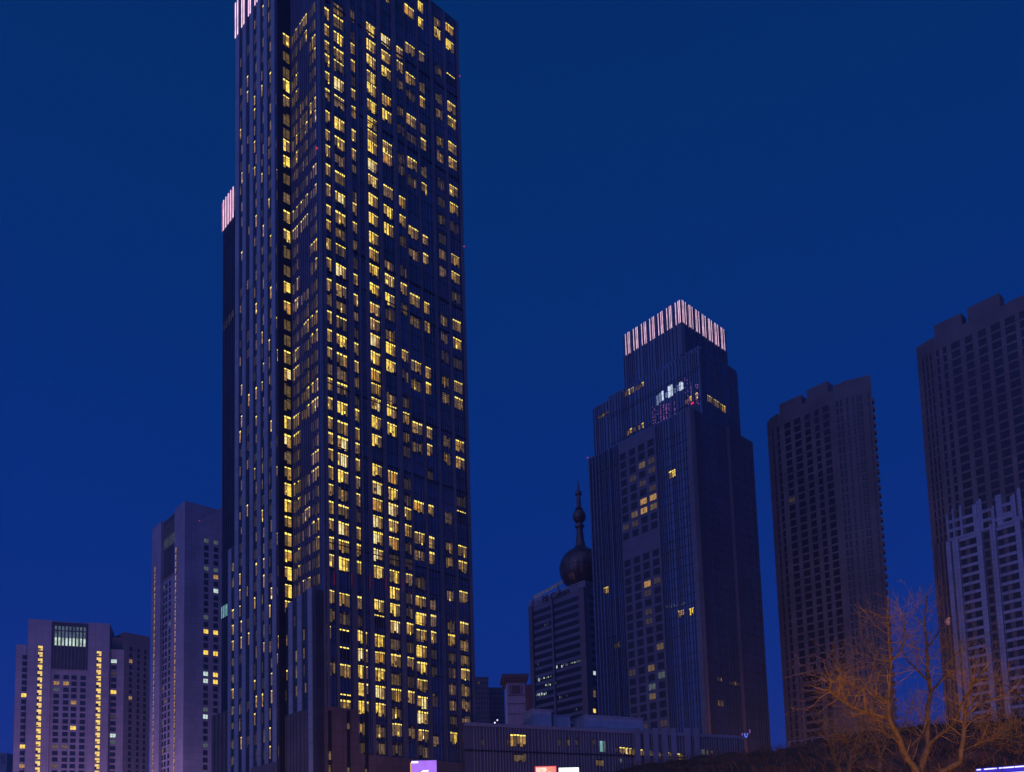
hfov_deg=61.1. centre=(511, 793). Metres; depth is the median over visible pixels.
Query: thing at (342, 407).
window
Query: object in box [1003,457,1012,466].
window
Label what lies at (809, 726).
window
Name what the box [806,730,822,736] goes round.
window
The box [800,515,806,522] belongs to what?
window
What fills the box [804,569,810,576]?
window
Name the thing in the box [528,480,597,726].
sphere topped office
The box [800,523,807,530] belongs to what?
window
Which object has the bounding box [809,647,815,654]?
window
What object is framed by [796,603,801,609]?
window
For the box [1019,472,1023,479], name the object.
window
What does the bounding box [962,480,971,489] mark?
window
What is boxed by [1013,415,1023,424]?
window
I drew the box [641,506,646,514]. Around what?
window
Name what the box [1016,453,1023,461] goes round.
window
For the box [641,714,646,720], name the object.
window
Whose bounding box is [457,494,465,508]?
window
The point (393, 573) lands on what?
window
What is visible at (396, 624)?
window
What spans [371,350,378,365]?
window
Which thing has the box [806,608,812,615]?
window
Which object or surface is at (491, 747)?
podium building
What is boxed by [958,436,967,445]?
window
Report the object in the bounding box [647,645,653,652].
window
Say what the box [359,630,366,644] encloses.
window
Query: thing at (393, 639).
window
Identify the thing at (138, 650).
windows
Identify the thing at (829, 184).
sky
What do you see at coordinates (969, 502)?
window
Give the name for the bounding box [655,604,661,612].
window
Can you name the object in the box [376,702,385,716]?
window
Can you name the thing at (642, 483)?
window
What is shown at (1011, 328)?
window
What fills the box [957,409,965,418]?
window
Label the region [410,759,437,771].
lit sign
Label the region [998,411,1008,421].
window
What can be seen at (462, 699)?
window
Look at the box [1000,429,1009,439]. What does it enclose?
window
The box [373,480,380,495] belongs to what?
window
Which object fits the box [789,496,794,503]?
window
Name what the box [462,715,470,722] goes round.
window
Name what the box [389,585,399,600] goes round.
window
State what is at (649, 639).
window
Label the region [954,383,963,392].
window
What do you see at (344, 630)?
window
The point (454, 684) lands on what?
window
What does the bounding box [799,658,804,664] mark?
window
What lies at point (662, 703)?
window
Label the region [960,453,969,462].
window
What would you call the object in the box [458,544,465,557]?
window
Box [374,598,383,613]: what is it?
window
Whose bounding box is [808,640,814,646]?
window
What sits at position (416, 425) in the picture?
window
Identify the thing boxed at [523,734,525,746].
window
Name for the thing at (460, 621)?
window
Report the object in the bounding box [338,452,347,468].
window
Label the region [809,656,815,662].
window
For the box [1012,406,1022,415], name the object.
window
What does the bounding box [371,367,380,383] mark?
window
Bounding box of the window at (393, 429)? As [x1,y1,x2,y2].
[387,421,396,437]
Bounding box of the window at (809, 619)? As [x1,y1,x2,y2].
[807,616,813,622]
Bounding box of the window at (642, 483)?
[640,479,645,487]
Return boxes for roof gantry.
[533,581,562,604]
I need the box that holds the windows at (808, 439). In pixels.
[772,393,892,745]
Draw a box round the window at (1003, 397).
[997,393,1006,402]
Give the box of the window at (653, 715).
[650,711,656,719]
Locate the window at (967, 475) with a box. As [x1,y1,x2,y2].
[961,471,971,480]
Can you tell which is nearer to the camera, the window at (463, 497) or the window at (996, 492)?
the window at (463, 497)
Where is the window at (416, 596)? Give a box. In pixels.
[415,595,425,609]
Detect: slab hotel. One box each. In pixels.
[13,619,149,771]
[149,501,221,771]
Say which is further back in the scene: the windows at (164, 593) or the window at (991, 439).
the windows at (164, 593)
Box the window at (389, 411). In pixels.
[386,403,396,419]
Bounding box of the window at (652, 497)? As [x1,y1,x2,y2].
[650,493,655,501]
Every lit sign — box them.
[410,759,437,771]
[535,766,556,771]
[558,767,579,771]
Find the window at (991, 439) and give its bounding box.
[987,435,995,443]
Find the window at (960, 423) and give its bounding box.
[957,418,966,427]
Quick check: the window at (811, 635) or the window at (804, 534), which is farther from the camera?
the window at (804, 534)
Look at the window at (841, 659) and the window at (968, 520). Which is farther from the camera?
the window at (841, 659)
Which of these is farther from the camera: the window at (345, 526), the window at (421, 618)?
the window at (421, 618)
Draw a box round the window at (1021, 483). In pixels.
[1019,481,1023,489]
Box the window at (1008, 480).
[1004,475,1014,484]
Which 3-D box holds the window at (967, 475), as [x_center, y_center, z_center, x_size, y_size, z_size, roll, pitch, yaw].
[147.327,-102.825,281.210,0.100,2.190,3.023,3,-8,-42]
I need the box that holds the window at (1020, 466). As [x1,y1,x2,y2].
[1017,462,1023,470]
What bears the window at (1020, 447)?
in the apartment tower at (971, 378)
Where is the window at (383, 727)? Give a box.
[376,724,385,738]
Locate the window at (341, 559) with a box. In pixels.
[339,556,348,572]
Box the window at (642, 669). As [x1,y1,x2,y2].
[638,666,644,674]
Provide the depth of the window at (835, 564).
320.06 m
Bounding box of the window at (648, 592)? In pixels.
[644,589,650,597]
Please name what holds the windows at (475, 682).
in the apartment block at (482, 699)
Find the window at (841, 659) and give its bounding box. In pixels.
[839,657,846,663]
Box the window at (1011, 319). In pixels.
[1004,315,1014,325]
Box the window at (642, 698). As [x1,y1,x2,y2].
[640,695,645,702]
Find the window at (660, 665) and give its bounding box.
[658,661,664,669]
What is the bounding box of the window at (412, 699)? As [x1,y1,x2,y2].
[408,690,414,704]
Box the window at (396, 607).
[390,602,399,617]
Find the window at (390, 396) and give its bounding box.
[386,391,396,406]
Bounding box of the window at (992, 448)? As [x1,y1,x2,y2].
[988,444,995,452]
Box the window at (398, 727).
[392,722,401,736]
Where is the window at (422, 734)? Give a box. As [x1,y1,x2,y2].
[418,728,428,742]
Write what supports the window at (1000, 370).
in the apartment tower at (971, 378)
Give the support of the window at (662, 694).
in the crowned tower at (679, 625)
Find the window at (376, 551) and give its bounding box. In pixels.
[374,548,383,563]
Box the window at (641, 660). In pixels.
[638,657,644,664]
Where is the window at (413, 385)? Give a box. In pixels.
[411,377,421,392]
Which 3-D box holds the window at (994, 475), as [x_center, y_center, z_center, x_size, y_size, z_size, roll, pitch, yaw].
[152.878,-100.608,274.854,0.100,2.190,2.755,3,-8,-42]
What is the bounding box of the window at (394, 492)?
[388,486,397,501]
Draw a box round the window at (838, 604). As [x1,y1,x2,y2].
[836,601,841,607]
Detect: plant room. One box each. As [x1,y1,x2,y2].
[521,708,551,725]
[551,715,570,726]
[572,715,643,730]
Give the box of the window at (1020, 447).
[1016,443,1023,452]
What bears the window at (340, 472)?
in the lit tower at (350, 617)
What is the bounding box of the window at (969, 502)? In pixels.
[964,498,972,506]
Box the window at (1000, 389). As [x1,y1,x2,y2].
[996,384,1005,394]
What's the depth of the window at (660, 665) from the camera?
306.68 m
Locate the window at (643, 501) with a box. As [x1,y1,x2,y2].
[640,497,646,505]
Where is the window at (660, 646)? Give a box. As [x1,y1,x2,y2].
[657,642,663,650]
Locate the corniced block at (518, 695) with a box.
[500,674,532,724]
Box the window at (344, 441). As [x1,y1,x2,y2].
[338,435,347,451]
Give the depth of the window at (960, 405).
283.56 m
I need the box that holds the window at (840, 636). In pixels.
[838,633,844,639]
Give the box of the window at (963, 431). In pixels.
[958,427,966,436]
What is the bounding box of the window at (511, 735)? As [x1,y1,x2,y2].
[510,734,512,745]
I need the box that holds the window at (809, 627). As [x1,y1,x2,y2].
[807,624,813,630]
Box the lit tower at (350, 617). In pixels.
[212,0,475,771]
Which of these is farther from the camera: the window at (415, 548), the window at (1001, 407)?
the window at (1001, 407)
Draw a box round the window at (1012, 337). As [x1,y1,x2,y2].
[1006,333,1016,343]
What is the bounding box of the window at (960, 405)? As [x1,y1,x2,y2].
[955,401,965,410]
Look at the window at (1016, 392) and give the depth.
271.17 m
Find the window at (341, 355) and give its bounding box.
[337,351,346,367]
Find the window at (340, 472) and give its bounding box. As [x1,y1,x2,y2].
[338,469,347,485]
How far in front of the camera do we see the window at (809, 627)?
326.37 m
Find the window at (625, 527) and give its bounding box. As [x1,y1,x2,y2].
[623,523,628,531]
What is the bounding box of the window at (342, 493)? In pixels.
[338,486,347,502]
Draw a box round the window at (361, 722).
[360,721,363,735]
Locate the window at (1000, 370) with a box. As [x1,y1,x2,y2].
[994,366,1004,376]
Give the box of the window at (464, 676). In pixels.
[461,667,468,680]
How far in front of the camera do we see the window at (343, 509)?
201.32 m
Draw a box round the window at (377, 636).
[375,633,384,648]
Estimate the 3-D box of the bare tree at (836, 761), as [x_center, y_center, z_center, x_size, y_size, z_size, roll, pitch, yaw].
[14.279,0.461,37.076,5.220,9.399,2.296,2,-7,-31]
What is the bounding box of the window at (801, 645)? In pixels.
[798,642,804,648]
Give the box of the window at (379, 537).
[374,530,382,545]
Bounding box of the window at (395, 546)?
[389,535,398,550]
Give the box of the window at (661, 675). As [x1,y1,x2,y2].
[658,671,664,678]
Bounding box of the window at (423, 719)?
[419,710,427,724]
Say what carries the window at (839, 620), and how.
in the apartment tower at (829, 542)
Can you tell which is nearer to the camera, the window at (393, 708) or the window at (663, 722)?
the window at (393, 708)
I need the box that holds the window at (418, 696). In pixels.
[417,695,427,709]
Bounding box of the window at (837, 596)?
[835,592,841,599]
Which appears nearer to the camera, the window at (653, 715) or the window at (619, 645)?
the window at (653, 715)
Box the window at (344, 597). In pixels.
[339,592,349,607]
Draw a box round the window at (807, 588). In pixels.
[805,585,810,591]
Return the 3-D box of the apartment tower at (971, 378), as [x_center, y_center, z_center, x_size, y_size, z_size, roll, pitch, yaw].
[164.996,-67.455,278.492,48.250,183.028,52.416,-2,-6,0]
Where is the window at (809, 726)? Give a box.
[806,722,823,729]
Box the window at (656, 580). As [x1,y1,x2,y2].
[653,576,660,584]
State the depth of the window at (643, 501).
316.02 m
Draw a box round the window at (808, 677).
[804,674,820,681]
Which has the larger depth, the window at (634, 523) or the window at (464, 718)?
the window at (634, 523)
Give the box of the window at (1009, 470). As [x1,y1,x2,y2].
[1003,466,1013,475]
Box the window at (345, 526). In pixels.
[339,521,348,536]
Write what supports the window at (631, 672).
in the crowned tower at (679, 625)
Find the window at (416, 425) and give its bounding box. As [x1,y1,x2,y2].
[412,420,422,435]
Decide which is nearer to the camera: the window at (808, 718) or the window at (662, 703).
the window at (662, 703)
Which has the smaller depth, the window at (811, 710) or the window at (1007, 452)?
the window at (1007, 452)
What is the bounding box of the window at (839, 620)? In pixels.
[837,617,842,623]
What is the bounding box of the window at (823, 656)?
[820,653,825,659]
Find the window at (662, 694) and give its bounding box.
[659,690,665,697]
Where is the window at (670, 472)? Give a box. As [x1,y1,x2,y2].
[669,469,676,479]
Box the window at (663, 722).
[660,719,667,726]
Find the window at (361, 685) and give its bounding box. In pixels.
[359,682,368,696]
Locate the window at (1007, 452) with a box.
[1002,448,1011,457]
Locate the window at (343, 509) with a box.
[339,504,348,519]
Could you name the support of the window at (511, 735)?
in the podium building
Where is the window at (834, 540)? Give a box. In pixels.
[831,537,837,544]
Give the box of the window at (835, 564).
[833,560,839,567]
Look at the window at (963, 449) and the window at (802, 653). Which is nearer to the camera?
the window at (963, 449)
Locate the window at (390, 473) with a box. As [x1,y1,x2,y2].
[387,469,397,484]
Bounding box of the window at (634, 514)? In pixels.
[631,510,637,518]
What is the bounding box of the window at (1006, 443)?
[1001,438,1010,448]
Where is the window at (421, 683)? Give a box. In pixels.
[417,678,427,692]
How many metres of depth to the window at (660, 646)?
307.35 m
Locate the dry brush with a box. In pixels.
[598,709,1023,771]
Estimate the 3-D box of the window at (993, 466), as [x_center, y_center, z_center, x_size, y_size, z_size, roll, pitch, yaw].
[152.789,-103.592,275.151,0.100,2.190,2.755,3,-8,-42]
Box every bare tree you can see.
[785,579,1023,771]
[802,696,891,771]
[809,675,939,771]
[959,668,1023,754]
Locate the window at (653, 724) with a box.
[650,721,657,728]
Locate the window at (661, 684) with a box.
[658,680,665,688]
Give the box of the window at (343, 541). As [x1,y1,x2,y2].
[339,539,348,554]
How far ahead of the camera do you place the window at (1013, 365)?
272.00 m
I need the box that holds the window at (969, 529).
[966,526,973,532]
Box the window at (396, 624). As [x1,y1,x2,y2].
[391,619,399,634]
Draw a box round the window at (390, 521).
[388,518,398,533]
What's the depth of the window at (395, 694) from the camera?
206.50 m
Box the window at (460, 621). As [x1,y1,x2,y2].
[460,621,468,634]
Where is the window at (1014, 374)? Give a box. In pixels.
[1009,369,1019,379]
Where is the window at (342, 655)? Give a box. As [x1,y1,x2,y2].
[340,646,349,660]
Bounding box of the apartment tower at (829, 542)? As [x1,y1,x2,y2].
[767,375,898,746]
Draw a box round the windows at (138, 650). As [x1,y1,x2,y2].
[137,648,145,689]
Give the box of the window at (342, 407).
[337,400,346,416]
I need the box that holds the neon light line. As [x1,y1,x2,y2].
[975,765,1023,771]
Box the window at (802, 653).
[798,650,804,656]
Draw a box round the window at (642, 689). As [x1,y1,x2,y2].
[639,685,645,692]
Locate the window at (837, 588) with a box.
[835,585,840,591]
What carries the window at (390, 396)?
in the lit tower at (350, 617)
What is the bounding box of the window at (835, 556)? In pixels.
[832,553,838,559]
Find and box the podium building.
[461,719,743,771]
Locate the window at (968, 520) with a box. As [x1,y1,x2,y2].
[966,517,972,523]
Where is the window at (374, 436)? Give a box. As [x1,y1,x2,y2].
[372,433,381,448]
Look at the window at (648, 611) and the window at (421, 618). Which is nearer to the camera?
the window at (421, 618)
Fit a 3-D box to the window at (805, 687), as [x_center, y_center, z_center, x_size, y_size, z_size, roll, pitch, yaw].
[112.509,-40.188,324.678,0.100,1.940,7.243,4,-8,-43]
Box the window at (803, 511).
[800,508,805,514]
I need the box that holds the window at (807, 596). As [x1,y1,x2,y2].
[805,593,811,599]
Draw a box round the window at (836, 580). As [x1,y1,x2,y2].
[834,576,840,583]
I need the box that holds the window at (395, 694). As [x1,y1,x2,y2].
[392,688,401,702]
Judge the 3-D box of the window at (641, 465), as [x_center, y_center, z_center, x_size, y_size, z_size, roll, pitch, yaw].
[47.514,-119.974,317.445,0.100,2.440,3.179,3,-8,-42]
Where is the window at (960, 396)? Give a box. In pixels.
[955,392,963,401]
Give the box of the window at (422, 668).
[418,661,426,674]
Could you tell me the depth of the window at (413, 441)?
218.02 m
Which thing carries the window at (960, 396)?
in the apartment tower at (971, 378)
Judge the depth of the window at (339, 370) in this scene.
204.54 m
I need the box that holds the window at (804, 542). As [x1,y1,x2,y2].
[802,538,808,545]
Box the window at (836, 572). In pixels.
[833,569,839,575]
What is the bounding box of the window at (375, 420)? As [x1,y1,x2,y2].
[372,415,379,429]
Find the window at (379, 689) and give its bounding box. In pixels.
[376,685,385,699]
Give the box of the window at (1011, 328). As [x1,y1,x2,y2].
[1005,324,1015,334]
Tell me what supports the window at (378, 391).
in the lit tower at (350, 617)
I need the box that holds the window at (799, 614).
[796,611,802,617]
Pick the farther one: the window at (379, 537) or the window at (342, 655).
the window at (379, 537)
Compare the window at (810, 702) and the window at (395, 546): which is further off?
the window at (810, 702)
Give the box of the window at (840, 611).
[836,608,842,615]
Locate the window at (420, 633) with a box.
[416,628,426,642]
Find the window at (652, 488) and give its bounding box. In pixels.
[649,484,655,492]
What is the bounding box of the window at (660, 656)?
[657,652,663,659]
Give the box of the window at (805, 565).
[803,562,809,568]
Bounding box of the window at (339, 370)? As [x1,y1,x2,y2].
[337,366,346,382]
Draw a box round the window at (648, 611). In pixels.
[645,608,651,615]
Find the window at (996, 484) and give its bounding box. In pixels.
[991,480,999,488]
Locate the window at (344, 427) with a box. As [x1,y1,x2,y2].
[338,420,347,435]
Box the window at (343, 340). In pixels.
[337,333,346,349]
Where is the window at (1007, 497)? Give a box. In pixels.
[1006,494,1015,502]
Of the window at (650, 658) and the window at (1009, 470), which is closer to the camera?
the window at (1009, 470)
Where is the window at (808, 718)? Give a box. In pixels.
[806,714,822,721]
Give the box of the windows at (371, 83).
[232,0,464,771]
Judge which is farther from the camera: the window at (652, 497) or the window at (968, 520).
the window at (652, 497)
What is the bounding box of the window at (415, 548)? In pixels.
[414,547,424,562]
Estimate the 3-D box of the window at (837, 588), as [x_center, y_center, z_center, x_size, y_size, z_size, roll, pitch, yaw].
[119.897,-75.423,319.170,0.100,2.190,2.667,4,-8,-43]
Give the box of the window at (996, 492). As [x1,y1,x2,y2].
[992,489,999,497]
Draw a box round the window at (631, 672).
[629,669,634,676]
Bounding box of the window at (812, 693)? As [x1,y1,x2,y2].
[804,690,821,697]
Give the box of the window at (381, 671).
[375,667,384,681]
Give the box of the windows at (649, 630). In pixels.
[598,381,721,694]
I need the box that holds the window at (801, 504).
[799,500,805,507]
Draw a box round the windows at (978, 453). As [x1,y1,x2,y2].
[922,311,1023,721]
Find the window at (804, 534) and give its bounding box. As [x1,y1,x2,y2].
[801,531,807,537]
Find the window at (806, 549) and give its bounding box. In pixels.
[802,546,808,553]
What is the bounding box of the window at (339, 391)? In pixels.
[337,381,346,397]
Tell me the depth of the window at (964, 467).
281.56 m
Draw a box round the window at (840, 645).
[838,641,844,647]
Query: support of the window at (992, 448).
in the apartment tower at (971, 378)
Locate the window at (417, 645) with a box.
[416,644,426,658]
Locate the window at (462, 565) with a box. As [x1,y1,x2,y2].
[458,559,467,573]
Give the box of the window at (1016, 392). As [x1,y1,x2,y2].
[1010,387,1021,397]
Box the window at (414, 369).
[411,359,420,374]
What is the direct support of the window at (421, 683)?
in the lit tower at (350, 617)
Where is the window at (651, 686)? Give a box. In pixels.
[648,683,655,690]
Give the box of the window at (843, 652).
[839,649,845,655]
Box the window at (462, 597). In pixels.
[459,590,467,603]
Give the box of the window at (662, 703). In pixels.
[660,700,666,707]
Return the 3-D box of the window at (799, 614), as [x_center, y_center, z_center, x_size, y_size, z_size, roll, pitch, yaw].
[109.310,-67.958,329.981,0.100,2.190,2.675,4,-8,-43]
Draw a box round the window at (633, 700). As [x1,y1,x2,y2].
[630,697,636,704]
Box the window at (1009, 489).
[1005,484,1014,493]
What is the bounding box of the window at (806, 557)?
[803,554,808,560]
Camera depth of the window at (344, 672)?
197.47 m
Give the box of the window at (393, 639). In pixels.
[390,636,400,651]
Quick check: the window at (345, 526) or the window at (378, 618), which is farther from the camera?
the window at (378, 618)
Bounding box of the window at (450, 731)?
[450,731,457,744]
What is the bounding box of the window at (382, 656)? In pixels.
[375,650,384,665]
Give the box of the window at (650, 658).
[647,655,653,662]
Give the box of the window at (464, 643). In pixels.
[460,638,469,651]
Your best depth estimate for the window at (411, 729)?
208.47 m
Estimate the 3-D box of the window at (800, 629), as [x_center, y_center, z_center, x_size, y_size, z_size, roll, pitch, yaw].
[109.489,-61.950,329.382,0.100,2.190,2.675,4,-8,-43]
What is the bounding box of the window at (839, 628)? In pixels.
[837,625,843,631]
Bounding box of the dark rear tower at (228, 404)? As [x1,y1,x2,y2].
[221,186,234,711]
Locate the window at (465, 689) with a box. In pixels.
[461,684,470,697]
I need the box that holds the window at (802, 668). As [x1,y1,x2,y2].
[800,666,805,671]
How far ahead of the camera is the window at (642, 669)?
313.18 m
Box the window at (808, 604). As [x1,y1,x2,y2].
[806,600,812,607]
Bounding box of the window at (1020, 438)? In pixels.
[1015,434,1023,443]
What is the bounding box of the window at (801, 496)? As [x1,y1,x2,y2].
[799,493,805,499]
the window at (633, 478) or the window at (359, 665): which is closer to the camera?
the window at (359, 665)
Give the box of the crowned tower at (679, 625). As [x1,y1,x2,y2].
[587,300,770,752]
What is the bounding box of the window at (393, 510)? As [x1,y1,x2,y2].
[389,502,397,517]
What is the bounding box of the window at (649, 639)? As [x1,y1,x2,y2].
[646,636,652,643]
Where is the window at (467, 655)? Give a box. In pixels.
[461,653,469,666]
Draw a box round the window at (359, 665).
[358,664,367,679]
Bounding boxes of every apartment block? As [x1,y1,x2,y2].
[0,753,12,771]
[475,677,488,722]
[488,687,504,723]
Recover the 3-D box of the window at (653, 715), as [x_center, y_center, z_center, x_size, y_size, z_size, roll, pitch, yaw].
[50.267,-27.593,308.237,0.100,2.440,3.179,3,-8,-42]
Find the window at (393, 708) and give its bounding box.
[391,706,401,720]
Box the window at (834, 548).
[832,545,837,551]
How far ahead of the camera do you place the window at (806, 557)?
329.05 m
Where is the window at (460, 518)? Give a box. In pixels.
[457,509,465,523]
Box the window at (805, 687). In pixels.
[804,682,820,689]
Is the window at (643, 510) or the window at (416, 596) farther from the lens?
the window at (643, 510)
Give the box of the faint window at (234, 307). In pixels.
[224,307,234,330]
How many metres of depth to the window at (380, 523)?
207.76 m
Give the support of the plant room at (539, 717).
on the podium building
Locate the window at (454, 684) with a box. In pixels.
[449,682,456,695]
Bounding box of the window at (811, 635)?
[807,632,814,638]
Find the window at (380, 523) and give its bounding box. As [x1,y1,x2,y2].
[373,514,382,529]
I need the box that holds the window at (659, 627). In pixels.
[656,623,662,631]
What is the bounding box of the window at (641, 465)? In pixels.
[639,461,644,469]
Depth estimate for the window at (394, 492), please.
211.65 m
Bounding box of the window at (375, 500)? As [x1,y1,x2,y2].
[373,497,382,512]
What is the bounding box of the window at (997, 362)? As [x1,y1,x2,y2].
[993,357,1003,367]
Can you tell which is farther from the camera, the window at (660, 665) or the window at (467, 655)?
the window at (660, 665)
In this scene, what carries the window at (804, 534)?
in the apartment tower at (829, 542)
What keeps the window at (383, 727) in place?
in the lit tower at (350, 617)
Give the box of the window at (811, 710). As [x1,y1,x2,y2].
[805,706,822,713]
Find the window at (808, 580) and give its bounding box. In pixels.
[804,577,810,584]
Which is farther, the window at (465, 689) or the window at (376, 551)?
the window at (465, 689)
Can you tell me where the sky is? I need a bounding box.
[0,0,1023,771]
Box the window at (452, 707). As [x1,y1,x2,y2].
[449,698,456,711]
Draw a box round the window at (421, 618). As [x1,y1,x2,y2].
[417,612,425,626]
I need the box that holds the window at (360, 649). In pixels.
[358,647,367,662]
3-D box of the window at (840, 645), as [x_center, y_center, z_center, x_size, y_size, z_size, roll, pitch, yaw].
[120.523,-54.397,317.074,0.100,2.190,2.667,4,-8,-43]
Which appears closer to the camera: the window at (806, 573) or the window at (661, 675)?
the window at (661, 675)
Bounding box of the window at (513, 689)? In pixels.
[509,685,522,693]
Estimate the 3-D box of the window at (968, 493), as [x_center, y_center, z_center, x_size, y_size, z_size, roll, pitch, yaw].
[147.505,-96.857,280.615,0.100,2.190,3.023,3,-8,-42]
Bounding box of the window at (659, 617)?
[655,614,662,622]
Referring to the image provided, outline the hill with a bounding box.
[617,715,1023,771]
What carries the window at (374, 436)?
in the lit tower at (350, 617)
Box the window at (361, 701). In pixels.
[359,700,368,714]
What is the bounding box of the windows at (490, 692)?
[490,692,504,723]
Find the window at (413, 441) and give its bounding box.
[412,439,422,454]
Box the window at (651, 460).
[648,457,654,465]
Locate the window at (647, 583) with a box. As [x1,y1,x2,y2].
[644,580,650,587]
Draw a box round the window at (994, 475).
[990,471,998,479]
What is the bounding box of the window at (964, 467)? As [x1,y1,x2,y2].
[961,462,970,471]
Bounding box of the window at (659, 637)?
[656,633,662,640]
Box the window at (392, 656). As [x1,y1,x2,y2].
[390,653,400,667]
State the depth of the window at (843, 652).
316.72 m
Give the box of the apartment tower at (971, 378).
[916,293,1023,723]
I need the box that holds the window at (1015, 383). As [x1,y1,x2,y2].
[1010,378,1021,388]
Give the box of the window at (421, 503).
[413,499,423,514]
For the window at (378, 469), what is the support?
in the lit tower at (350, 617)
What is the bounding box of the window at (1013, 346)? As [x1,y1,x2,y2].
[1006,342,1017,352]
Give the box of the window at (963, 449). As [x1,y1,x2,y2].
[960,445,968,453]
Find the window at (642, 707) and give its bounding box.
[640,704,646,711]
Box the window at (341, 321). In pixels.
[337,315,345,331]
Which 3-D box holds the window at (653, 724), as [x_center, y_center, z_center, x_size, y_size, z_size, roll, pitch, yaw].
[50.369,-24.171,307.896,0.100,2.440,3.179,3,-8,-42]
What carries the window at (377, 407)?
in the lit tower at (350, 617)
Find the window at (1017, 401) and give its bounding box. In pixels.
[1011,396,1022,406]
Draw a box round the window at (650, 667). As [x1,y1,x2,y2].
[648,664,654,671]
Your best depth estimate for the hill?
73.30 m
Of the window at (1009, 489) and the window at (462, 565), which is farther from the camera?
the window at (1009, 489)
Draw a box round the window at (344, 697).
[340,693,350,707]
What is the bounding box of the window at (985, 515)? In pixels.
[983,512,987,518]
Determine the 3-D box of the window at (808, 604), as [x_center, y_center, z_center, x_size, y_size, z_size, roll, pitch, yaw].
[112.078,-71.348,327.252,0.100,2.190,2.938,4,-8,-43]
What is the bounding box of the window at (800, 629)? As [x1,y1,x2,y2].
[797,627,802,633]
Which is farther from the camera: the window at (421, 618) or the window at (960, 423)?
the window at (960, 423)
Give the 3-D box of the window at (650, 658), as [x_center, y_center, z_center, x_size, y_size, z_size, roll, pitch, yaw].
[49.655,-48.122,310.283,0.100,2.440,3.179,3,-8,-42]
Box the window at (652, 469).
[648,465,654,474]
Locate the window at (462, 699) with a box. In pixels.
[462,699,470,712]
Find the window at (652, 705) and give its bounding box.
[649,702,656,709]
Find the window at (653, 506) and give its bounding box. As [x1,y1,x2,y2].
[650,502,656,510]
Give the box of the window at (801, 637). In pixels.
[798,634,803,640]
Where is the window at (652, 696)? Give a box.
[649,692,655,700]
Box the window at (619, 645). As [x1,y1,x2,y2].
[614,641,620,648]
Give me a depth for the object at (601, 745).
231.89 m
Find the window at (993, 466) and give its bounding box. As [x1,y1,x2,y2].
[989,462,997,471]
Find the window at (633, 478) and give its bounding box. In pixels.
[630,474,635,482]
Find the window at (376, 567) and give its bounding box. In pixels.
[374,564,383,579]
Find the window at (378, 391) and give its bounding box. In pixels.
[371,381,380,397]
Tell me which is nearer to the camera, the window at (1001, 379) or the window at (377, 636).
the window at (377, 636)
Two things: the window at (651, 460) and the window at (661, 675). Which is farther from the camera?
the window at (651, 460)
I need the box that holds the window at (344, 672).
[340,663,349,677]
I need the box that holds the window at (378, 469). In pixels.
[373,463,381,478]
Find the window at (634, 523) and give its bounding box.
[632,519,637,527]
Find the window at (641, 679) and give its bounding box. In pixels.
[638,676,644,683]
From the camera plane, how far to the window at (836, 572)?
319.83 m
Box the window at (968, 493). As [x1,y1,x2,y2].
[963,489,972,498]
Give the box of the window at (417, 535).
[414,530,424,545]
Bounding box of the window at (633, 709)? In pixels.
[630,706,637,713]
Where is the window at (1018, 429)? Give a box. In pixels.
[1014,424,1023,434]
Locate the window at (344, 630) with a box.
[340,628,349,642]
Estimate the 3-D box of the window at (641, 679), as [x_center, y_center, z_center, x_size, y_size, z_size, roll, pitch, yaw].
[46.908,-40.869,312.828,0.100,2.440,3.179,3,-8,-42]
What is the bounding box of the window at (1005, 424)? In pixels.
[999,420,1009,430]
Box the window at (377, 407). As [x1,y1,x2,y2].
[372,396,380,412]
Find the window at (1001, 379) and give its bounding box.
[995,375,1005,385]
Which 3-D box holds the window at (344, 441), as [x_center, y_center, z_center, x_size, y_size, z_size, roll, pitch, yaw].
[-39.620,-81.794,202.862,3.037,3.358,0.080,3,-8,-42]
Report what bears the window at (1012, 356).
in the apartment tower at (971, 378)
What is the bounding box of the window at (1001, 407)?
[998,402,1007,411]
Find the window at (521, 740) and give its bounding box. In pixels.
[520,734,522,746]
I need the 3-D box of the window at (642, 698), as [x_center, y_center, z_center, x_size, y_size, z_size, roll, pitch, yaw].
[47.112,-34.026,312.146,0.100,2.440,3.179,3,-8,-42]
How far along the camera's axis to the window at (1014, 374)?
271.77 m
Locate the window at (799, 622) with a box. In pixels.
[796,619,802,625]
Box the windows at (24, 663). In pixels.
[19,655,116,771]
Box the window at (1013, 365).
[1009,360,1018,370]
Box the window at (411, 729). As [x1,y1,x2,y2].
[408,725,415,739]
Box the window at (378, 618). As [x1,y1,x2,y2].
[375,614,384,628]
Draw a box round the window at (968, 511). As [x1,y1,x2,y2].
[965,508,972,515]
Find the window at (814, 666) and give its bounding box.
[810,663,816,669]
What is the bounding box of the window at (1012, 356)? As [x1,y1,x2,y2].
[1007,351,1017,361]
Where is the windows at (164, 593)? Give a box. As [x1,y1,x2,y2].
[163,581,170,663]
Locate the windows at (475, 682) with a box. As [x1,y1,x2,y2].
[475,682,488,722]
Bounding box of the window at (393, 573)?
[389,569,399,583]
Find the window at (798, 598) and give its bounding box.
[795,596,800,602]
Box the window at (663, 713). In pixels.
[660,709,666,717]
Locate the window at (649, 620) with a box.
[646,617,652,624]
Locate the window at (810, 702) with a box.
[805,698,821,705]
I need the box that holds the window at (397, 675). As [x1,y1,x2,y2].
[391,671,400,685]
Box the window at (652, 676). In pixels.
[648,673,654,681]
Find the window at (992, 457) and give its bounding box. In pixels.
[988,453,996,462]
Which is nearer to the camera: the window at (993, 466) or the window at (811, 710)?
the window at (993, 466)

